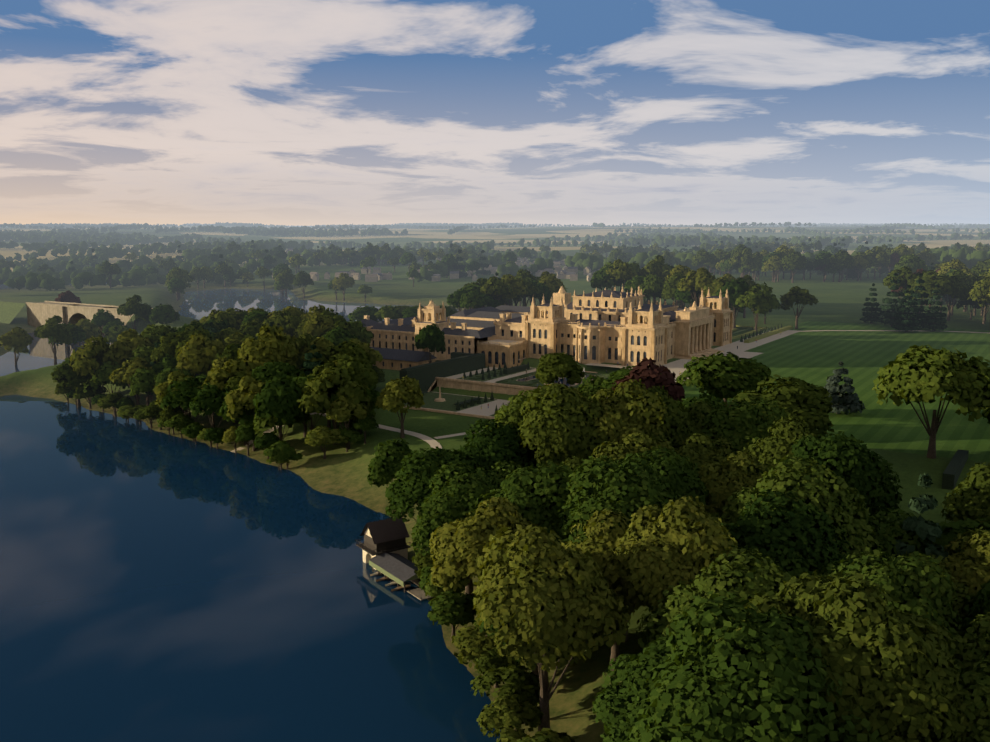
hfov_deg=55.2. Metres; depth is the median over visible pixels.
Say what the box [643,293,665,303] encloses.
tree
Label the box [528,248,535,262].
tree
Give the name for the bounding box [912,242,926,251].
tree
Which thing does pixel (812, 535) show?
tree
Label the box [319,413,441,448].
lake path
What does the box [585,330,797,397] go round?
gravel apron
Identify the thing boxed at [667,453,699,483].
tree
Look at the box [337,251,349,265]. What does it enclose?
tree
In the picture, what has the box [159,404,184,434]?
tree
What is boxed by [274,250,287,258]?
tree
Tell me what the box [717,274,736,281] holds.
tree
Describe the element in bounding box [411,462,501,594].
tree
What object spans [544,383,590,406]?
tree
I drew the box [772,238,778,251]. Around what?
tree
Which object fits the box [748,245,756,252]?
tree
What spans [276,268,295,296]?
tree
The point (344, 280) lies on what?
tree
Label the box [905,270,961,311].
tree
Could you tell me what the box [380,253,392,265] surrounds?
tree
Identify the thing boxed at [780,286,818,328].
tree
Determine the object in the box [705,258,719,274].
tree
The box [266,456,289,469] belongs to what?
tree
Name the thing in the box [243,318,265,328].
tree
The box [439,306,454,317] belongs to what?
tree
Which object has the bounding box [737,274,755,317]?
tree
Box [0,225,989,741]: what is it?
terrain
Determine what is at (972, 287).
tree
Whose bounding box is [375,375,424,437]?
tree
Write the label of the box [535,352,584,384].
tree
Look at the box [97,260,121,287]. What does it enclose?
tree
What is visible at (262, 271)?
tree
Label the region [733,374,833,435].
tree
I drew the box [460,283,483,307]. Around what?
tree
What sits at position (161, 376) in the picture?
tree
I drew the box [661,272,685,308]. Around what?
tree
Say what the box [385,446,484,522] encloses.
tree
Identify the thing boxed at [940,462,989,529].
tree
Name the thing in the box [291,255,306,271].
tree
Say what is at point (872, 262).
tree
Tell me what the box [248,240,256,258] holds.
tree
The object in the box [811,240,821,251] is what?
tree
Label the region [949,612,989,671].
tree
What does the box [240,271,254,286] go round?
tree
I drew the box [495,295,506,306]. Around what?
tree
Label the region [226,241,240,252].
tree
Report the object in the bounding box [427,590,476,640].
tree
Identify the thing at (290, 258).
tree
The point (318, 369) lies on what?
tree
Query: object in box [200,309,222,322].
tree
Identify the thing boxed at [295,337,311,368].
tree
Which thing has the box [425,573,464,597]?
tree
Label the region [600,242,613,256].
tree
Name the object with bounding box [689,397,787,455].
tree
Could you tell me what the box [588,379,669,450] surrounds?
tree
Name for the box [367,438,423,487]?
tree
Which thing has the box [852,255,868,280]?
tree
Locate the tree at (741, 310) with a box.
[716,302,744,312]
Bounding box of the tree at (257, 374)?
[251,360,294,381]
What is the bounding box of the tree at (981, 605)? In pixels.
[960,579,989,633]
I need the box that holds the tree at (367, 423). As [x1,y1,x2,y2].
[353,416,375,443]
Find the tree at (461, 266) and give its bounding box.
[453,249,467,277]
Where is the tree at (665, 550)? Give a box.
[598,495,738,632]
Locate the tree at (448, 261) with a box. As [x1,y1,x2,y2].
[441,258,456,277]
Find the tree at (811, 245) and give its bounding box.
[804,238,813,252]
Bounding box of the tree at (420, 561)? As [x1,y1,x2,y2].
[412,547,435,578]
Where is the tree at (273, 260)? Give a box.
[259,254,275,268]
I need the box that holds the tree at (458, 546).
[428,496,538,591]
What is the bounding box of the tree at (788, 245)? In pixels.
[782,241,792,248]
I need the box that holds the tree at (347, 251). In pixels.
[344,248,352,264]
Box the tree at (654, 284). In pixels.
[637,273,664,303]
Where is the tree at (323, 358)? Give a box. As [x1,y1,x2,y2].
[300,355,328,370]
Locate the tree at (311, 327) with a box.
[301,313,334,336]
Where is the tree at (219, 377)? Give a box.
[197,359,251,424]
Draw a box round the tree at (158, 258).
[152,255,163,263]
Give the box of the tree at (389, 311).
[374,305,399,319]
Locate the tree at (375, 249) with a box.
[366,243,379,252]
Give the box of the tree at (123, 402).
[115,397,134,408]
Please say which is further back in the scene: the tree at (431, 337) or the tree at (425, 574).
the tree at (431, 337)
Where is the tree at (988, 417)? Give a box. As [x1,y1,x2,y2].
[982,408,989,423]
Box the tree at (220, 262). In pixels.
[217,254,224,276]
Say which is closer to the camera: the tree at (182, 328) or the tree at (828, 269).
the tree at (182, 328)
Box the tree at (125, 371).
[109,357,152,405]
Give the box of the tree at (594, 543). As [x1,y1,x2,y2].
[561,508,653,676]
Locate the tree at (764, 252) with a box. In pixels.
[760,249,769,275]
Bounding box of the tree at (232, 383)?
[223,371,246,420]
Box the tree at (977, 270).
[972,266,984,274]
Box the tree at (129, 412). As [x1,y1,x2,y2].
[118,405,145,424]
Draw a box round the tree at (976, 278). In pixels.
[972,275,985,315]
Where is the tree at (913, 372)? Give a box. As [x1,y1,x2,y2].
[872,344,989,458]
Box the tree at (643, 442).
[589,432,673,471]
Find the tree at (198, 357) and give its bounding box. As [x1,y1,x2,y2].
[176,334,224,374]
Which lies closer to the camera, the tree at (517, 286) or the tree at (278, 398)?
the tree at (278, 398)
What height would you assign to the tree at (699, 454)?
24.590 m
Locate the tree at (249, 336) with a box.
[242,334,255,342]
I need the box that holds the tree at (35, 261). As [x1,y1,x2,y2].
[29,258,42,264]
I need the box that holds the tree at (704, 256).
[693,249,714,268]
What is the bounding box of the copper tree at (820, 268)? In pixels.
[814,265,828,280]
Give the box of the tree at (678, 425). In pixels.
[628,386,693,447]
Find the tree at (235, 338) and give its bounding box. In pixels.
[223,332,244,347]
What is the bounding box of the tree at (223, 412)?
[217,386,255,444]
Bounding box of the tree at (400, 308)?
[395,306,404,317]
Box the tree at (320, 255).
[313,250,324,265]
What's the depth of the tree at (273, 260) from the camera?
1326.70 m
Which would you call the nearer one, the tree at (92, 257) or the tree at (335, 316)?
the tree at (335, 316)
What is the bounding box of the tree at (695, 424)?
[671,400,729,447]
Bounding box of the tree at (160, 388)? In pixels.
[153,370,200,428]
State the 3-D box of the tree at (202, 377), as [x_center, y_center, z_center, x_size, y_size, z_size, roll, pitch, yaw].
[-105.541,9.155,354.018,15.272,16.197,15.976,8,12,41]
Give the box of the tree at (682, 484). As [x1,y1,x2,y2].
[598,446,709,506]
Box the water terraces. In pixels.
[400,323,968,489]
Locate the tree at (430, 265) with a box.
[424,261,436,269]
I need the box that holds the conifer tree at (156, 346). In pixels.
[144,334,164,394]
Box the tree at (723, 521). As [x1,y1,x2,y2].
[673,500,728,527]
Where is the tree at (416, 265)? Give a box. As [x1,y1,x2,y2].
[409,261,421,269]
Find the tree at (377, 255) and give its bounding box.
[374,252,382,265]
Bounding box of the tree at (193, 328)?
[176,325,213,340]
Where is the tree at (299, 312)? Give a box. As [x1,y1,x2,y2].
[295,308,308,315]
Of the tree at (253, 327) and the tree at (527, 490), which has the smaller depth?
the tree at (527, 490)
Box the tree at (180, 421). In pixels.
[164,413,194,438]
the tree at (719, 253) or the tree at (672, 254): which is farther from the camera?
the tree at (672, 254)
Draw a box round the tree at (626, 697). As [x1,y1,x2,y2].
[592,637,701,741]
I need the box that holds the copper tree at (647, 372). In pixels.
[612,357,684,401]
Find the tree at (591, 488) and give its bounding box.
[544,479,597,536]
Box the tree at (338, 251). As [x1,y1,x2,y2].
[333,249,346,264]
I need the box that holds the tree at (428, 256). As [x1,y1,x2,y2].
[423,252,435,261]
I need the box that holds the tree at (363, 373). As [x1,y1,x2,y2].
[333,354,377,417]
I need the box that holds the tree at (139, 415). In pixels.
[133,406,159,428]
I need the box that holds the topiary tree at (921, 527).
[890,473,948,562]
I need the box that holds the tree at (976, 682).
[917,658,989,741]
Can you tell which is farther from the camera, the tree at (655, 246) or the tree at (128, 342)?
the tree at (655, 246)
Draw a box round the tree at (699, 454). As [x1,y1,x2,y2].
[673,432,741,474]
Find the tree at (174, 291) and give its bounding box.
[169,288,184,299]
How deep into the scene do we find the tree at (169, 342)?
379.36 m
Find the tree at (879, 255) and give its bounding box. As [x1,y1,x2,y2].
[864,246,890,278]
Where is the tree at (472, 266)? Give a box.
[465,261,480,275]
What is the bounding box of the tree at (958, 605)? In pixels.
[895,550,977,634]
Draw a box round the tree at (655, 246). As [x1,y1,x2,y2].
[649,243,661,250]
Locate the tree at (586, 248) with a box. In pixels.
[581,244,593,252]
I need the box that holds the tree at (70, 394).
[66,389,84,405]
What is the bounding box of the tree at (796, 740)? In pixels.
[712,729,818,741]
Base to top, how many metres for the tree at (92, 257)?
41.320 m
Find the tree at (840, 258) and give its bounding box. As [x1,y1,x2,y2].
[828,249,853,281]
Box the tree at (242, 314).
[233,311,249,327]
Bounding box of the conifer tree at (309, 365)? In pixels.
[301,344,323,374]
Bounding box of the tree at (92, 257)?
[88,249,98,266]
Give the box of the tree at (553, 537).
[543,527,567,544]
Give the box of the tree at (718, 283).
[703,277,728,303]
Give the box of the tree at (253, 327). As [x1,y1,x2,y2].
[237,321,262,336]
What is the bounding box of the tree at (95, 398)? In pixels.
[91,393,107,411]
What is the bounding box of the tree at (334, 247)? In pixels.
[327,244,339,251]
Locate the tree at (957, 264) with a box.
[936,259,966,276]
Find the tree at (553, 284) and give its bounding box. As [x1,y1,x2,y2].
[530,275,566,303]
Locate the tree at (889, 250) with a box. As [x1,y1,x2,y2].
[886,247,893,274]
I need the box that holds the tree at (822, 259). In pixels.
[814,250,832,281]
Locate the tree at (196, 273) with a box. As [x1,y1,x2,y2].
[189,267,205,288]
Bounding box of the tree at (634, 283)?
[624,275,649,296]
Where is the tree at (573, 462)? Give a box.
[547,455,594,478]
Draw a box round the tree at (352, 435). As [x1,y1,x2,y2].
[328,427,363,451]
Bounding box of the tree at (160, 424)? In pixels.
[157,418,170,434]
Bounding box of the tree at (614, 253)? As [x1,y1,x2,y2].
[609,249,626,260]
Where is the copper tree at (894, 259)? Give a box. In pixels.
[887,253,900,273]
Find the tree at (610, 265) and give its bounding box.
[599,261,626,290]
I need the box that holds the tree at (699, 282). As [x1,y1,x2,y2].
[677,267,716,306]
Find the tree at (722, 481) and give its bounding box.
[695,450,781,517]
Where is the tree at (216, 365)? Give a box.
[207,357,234,376]
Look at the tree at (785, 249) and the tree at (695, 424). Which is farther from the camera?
the tree at (785, 249)
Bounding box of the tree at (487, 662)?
[473,646,524,687]
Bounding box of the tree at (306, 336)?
[299,333,320,344]
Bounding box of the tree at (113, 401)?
[106,394,118,415]
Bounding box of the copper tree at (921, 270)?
[891,268,923,312]
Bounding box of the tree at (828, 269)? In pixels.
[824,264,842,281]
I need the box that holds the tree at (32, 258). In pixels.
[27,257,43,264]
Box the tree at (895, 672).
[762,571,984,741]
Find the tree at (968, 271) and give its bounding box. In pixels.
[961,268,977,274]
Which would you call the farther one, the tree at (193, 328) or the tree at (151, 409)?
the tree at (193, 328)
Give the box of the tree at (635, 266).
[621,261,639,284]
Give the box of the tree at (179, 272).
[165,267,194,297]
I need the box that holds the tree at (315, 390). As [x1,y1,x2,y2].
[297,366,372,444]
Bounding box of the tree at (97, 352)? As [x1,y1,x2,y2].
[69,335,125,387]
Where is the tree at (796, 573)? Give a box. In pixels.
[741,550,818,578]
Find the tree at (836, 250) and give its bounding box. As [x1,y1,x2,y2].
[831,243,838,252]
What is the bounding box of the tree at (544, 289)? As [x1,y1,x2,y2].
[530,282,550,304]
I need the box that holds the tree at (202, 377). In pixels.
[196,374,213,415]
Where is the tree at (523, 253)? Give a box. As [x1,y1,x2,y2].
[517,248,531,260]
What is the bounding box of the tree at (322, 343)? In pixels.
[299,336,334,364]
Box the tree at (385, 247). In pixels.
[379,243,390,261]
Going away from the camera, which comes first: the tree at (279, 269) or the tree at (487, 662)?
the tree at (487, 662)
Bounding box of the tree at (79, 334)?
[48,322,86,357]
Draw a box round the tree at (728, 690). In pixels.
[627,591,883,741]
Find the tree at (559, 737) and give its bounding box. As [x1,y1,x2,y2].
[498,728,576,741]
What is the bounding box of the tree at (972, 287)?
[968,286,989,320]
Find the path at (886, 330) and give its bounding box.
[798,330,987,332]
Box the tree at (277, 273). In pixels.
[273,268,290,277]
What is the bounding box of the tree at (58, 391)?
[54,385,74,403]
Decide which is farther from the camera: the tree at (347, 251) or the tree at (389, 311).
the tree at (347, 251)
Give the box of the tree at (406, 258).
[399,252,416,269]
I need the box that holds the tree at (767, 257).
[761,252,781,281]
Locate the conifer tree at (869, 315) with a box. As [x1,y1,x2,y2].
[860,283,881,322]
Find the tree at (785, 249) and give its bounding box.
[774,245,793,278]
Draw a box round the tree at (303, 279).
[293,270,313,298]
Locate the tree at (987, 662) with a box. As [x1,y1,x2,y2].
[977,652,989,670]
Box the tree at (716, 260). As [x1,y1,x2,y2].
[701,253,718,271]
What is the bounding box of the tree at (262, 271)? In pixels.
[255,266,271,288]
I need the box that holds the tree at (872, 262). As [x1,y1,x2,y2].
[846,251,877,279]
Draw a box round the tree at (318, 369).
[307,361,337,427]
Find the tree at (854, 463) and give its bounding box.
[788,431,902,517]
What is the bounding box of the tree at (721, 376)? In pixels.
[676,351,772,402]
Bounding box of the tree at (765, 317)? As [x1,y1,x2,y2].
[752,303,780,323]
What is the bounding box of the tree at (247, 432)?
[235,423,259,455]
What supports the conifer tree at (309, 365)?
on the terrain
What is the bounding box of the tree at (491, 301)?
[474,293,498,308]
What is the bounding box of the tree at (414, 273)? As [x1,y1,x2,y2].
[406,268,420,286]
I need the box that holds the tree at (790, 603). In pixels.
[716,570,852,653]
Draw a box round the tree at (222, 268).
[215,263,233,286]
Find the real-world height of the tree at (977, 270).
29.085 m
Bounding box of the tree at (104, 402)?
[97,392,127,416]
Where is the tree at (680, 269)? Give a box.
[664,265,688,308]
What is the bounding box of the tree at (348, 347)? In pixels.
[323,340,374,371]
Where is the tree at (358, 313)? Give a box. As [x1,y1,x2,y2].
[348,306,377,320]
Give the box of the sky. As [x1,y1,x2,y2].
[0,0,989,225]
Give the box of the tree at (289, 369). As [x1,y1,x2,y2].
[265,363,306,383]
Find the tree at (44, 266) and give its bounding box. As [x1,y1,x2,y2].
[37,263,54,272]
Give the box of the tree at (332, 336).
[322,327,357,344]
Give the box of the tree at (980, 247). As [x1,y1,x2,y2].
[974,242,989,251]
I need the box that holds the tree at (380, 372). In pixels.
[371,365,384,378]
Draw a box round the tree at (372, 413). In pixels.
[355,408,375,416]
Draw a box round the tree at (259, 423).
[253,411,310,439]
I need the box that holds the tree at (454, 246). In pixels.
[448,243,461,249]
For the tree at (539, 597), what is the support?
on the terrain
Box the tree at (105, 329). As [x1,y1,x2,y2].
[102,319,126,333]
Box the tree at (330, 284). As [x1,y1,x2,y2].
[328,281,343,299]
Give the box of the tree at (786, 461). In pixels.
[748,459,803,488]
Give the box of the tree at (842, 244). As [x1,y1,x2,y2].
[839,238,846,250]
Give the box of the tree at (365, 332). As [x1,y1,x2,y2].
[345,320,373,342]
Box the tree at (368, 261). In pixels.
[360,256,376,273]
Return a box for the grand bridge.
[0,299,199,335]
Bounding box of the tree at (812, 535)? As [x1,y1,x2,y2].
[715,489,859,578]
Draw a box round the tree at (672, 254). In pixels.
[661,250,675,257]
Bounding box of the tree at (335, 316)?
[317,308,345,336]
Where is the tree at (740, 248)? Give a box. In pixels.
[730,244,751,275]
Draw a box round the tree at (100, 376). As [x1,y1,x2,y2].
[83,360,130,407]
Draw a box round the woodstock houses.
[272,248,599,281]
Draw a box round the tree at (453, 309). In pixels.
[446,305,457,317]
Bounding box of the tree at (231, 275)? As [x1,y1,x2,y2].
[223,271,237,286]
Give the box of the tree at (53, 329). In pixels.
[33,315,74,364]
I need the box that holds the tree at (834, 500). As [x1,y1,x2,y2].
[712,454,885,563]
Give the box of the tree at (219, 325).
[201,319,234,333]
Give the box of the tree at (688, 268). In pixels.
[683,266,692,308]
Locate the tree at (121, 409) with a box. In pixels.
[118,404,133,421]
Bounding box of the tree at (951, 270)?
[946,268,959,303]
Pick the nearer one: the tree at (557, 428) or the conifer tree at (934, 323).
the tree at (557, 428)
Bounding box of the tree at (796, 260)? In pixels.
[780,250,806,282]
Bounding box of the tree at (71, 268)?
[68,261,74,283]
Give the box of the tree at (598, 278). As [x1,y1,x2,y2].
[590,267,623,289]
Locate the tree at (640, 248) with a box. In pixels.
[638,244,643,252]
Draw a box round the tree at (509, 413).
[486,384,560,453]
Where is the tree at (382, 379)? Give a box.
[378,377,384,382]
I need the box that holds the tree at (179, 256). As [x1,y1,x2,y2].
[176,245,183,260]
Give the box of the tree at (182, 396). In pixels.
[160,374,208,421]
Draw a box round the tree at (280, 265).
[273,263,291,273]
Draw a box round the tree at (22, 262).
[20,259,27,265]
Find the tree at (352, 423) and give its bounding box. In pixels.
[345,418,378,433]
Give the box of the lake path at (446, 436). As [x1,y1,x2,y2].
[434,432,465,438]
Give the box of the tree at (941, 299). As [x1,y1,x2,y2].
[936,277,948,312]
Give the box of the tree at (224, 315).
[206,311,239,329]
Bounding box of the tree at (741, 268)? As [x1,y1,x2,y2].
[738,261,751,274]
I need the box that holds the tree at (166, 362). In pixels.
[152,353,197,375]
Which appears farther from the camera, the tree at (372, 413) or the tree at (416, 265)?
the tree at (416, 265)
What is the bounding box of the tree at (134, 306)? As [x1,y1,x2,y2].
[117,294,151,329]
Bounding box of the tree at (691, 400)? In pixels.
[673,395,723,411]
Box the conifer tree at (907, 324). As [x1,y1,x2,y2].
[892,284,921,331]
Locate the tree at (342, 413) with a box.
[324,395,366,449]
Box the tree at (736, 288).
[716,278,750,328]
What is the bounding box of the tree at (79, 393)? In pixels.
[73,381,107,408]
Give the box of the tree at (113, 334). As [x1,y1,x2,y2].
[104,324,131,342]
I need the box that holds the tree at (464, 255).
[453,251,468,262]
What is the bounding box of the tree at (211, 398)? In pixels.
[189,383,227,427]
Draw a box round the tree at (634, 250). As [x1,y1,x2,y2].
[628,246,638,254]
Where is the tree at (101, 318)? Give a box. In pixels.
[90,309,120,336]
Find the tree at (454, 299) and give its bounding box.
[447,289,468,311]
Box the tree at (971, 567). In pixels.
[939,530,989,595]
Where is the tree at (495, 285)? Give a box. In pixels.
[480,276,512,301]
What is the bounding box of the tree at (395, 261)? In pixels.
[387,257,400,271]
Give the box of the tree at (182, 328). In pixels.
[176,322,203,333]
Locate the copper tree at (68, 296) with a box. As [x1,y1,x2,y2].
[55,291,80,302]
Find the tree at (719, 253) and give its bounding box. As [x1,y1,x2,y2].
[713,249,726,274]
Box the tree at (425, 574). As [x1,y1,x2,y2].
[419,565,463,592]
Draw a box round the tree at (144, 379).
[129,367,157,405]
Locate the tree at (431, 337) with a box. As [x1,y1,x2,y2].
[414,323,446,362]
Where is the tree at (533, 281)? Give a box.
[521,280,539,304]
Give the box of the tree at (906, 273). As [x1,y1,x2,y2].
[883,266,918,298]
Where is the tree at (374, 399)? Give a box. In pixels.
[370,394,379,417]
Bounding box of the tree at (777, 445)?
[743,416,827,464]
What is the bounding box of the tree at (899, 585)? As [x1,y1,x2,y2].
[816,547,964,649]
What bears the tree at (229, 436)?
on the terrain
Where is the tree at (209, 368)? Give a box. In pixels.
[196,348,225,374]
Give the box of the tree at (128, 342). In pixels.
[108,328,153,360]
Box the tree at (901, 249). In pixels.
[889,244,918,262]
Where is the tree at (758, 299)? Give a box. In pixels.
[735,282,779,331]
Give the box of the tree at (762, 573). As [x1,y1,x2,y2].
[636,545,793,652]
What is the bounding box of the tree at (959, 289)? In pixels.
[940,275,970,320]
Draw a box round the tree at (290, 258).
[289,253,302,273]
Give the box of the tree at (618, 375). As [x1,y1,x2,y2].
[601,366,660,388]
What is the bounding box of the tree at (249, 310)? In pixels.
[237,307,263,328]
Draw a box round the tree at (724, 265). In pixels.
[719,257,742,273]
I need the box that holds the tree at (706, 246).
[699,243,711,251]
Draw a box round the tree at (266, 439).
[253,432,280,459]
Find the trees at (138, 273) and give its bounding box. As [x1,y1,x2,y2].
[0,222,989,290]
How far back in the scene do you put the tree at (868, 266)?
1024.16 m
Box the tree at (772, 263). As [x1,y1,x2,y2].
[761,255,786,281]
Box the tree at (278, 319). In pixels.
[262,309,292,336]
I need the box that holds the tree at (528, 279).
[525,277,532,302]
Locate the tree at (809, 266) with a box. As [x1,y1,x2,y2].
[802,259,812,279]
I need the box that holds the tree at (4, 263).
[0,258,15,267]
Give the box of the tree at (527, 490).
[473,459,587,534]
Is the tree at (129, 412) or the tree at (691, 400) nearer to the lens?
the tree at (691, 400)
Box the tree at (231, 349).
[210,343,251,371]
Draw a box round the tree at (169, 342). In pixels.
[150,331,188,363]
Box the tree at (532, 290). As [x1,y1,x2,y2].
[513,279,540,305]
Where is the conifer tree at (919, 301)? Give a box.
[906,273,931,325]
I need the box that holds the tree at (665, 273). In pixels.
[653,269,670,301]
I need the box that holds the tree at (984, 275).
[979,269,989,277]
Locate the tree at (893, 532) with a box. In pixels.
[862,508,935,569]
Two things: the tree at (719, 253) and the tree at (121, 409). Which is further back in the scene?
the tree at (719, 253)
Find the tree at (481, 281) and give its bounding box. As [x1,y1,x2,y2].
[471,278,493,307]
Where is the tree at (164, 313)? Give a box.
[148,304,179,324]
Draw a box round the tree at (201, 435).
[197,428,214,447]
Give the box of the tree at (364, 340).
[346,326,369,343]
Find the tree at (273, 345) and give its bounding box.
[237,323,299,371]
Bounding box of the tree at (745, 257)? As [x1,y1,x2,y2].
[728,249,754,276]
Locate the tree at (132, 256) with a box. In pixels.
[124,252,137,261]
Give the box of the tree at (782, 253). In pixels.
[777,251,787,281]
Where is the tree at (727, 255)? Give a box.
[721,250,731,272]
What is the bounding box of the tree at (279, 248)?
[269,247,284,251]
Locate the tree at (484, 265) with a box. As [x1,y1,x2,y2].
[475,250,490,274]
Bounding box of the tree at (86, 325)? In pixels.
[70,319,100,348]
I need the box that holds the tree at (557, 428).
[517,383,610,468]
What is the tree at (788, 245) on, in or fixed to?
on the terrain
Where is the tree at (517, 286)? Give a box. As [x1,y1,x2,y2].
[493,274,528,305]
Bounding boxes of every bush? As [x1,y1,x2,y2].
[470,663,539,707]
[476,692,543,741]
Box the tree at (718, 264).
[715,259,733,273]
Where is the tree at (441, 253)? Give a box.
[433,249,444,260]
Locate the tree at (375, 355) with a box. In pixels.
[351,338,382,364]
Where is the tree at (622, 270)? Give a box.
[605,259,636,291]
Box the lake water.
[0,283,505,741]
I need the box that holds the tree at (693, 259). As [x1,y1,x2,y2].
[691,250,703,267]
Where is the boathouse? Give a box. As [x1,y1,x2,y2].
[356,517,432,600]
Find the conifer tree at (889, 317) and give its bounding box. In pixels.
[877,273,906,325]
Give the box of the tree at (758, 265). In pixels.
[743,255,762,280]
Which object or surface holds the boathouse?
on the terrain
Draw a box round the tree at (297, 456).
[270,451,302,468]
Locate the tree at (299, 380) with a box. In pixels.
[292,374,318,436]
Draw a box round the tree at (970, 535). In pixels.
[948,526,989,554]
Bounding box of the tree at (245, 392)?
[224,375,265,450]
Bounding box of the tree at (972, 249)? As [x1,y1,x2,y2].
[957,246,975,252]
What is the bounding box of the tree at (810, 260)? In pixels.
[798,258,819,278]
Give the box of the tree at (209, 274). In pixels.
[193,266,213,287]
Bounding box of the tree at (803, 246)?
[798,242,810,253]
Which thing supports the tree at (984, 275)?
on the terrain
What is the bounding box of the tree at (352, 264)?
[347,248,358,266]
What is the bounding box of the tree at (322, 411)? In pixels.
[297,379,325,429]
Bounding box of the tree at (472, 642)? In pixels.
[451,618,505,667]
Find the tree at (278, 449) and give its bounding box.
[263,440,295,469]
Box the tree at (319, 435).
[304,425,348,458]
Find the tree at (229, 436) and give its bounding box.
[222,426,246,453]
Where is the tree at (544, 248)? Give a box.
[539,244,550,251]
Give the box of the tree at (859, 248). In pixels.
[855,245,866,251]
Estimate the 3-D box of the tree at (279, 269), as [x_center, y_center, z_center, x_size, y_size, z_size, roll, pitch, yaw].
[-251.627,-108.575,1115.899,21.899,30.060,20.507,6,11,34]
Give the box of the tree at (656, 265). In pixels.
[640,255,669,303]
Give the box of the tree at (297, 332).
[292,318,309,338]
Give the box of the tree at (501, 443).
[448,419,537,478]
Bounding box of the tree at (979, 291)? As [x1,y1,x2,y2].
[967,276,989,323]
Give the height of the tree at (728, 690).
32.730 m
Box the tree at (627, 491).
[552,455,706,642]
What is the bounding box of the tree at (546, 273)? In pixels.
[537,271,560,302]
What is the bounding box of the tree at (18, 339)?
[0,327,33,364]
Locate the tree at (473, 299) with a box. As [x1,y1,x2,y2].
[459,290,485,309]
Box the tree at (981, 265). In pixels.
[976,258,989,268]
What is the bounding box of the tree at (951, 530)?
[926,516,989,564]
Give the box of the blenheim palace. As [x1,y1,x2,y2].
[361,285,732,369]
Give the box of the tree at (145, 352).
[126,344,153,399]
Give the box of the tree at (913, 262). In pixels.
[894,254,925,274]
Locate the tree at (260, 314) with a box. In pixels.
[242,309,268,323]
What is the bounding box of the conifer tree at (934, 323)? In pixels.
[920,284,947,330]
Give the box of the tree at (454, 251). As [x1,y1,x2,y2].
[449,249,462,254]
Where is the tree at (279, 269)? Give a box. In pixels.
[273,266,285,277]
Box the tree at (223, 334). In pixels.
[212,327,244,342]
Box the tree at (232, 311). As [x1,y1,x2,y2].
[225,308,243,315]
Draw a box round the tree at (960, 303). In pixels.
[956,299,987,319]
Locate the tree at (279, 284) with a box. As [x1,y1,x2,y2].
[274,280,292,295]
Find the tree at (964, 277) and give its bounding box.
[938,270,973,315]
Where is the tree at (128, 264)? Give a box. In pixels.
[117,260,132,269]
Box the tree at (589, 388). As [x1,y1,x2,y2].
[577,374,607,398]
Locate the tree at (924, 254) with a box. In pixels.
[917,248,935,264]
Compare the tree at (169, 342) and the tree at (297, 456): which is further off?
the tree at (169, 342)
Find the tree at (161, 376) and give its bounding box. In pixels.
[152,366,195,387]
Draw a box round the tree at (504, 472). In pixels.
[489,460,539,493]
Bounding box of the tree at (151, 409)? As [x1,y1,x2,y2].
[142,400,166,429]
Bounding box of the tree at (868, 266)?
[857,264,881,277]
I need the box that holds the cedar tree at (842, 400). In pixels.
[824,361,865,414]
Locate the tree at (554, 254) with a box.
[549,250,561,260]
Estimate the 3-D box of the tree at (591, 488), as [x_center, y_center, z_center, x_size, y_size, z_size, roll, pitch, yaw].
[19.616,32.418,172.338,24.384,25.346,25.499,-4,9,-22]
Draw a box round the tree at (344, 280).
[332,272,354,299]
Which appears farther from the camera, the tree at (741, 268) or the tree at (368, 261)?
the tree at (368, 261)
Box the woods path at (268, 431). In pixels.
[230,412,317,452]
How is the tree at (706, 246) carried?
on the terrain
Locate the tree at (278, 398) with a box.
[252,374,305,440]
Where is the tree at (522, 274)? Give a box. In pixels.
[512,269,537,305]
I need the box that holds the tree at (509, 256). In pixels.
[501,252,517,261]
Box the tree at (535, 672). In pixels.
[474,613,558,677]
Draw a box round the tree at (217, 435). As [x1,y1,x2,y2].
[204,427,225,448]
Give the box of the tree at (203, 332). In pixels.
[175,328,222,374]
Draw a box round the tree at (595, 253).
[589,250,599,255]
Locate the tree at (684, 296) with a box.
[674,287,700,307]
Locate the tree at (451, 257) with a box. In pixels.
[442,254,457,263]
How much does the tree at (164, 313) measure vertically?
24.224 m
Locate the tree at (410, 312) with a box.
[401,306,421,317]
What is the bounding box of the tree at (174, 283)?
[168,277,185,300]
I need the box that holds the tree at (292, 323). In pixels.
[281,314,302,335]
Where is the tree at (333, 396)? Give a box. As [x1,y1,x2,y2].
[323,386,371,424]
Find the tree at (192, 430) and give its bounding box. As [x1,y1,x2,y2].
[181,422,206,444]
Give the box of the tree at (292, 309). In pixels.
[267,306,301,335]
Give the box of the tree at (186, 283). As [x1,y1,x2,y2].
[167,276,190,298]
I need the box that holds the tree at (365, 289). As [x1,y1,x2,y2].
[357,284,372,301]
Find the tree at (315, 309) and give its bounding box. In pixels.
[300,304,324,321]
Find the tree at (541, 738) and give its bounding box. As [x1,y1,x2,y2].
[518,734,553,741]
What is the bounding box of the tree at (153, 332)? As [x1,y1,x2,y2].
[141,324,177,341]
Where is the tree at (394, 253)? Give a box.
[389,250,398,265]
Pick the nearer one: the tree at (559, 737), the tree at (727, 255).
the tree at (559, 737)
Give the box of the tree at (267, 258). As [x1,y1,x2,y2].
[261,249,273,275]
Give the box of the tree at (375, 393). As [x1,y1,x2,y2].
[366,388,379,400]
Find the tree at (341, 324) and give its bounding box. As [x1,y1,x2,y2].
[325,320,363,341]
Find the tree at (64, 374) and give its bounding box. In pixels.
[51,357,95,406]
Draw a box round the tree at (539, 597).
[471,524,630,730]
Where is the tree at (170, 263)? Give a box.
[158,258,176,273]
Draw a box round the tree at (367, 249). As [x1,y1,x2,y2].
[362,247,374,255]
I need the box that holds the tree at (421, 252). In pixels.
[416,248,430,264]
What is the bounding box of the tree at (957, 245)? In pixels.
[951,242,965,249]

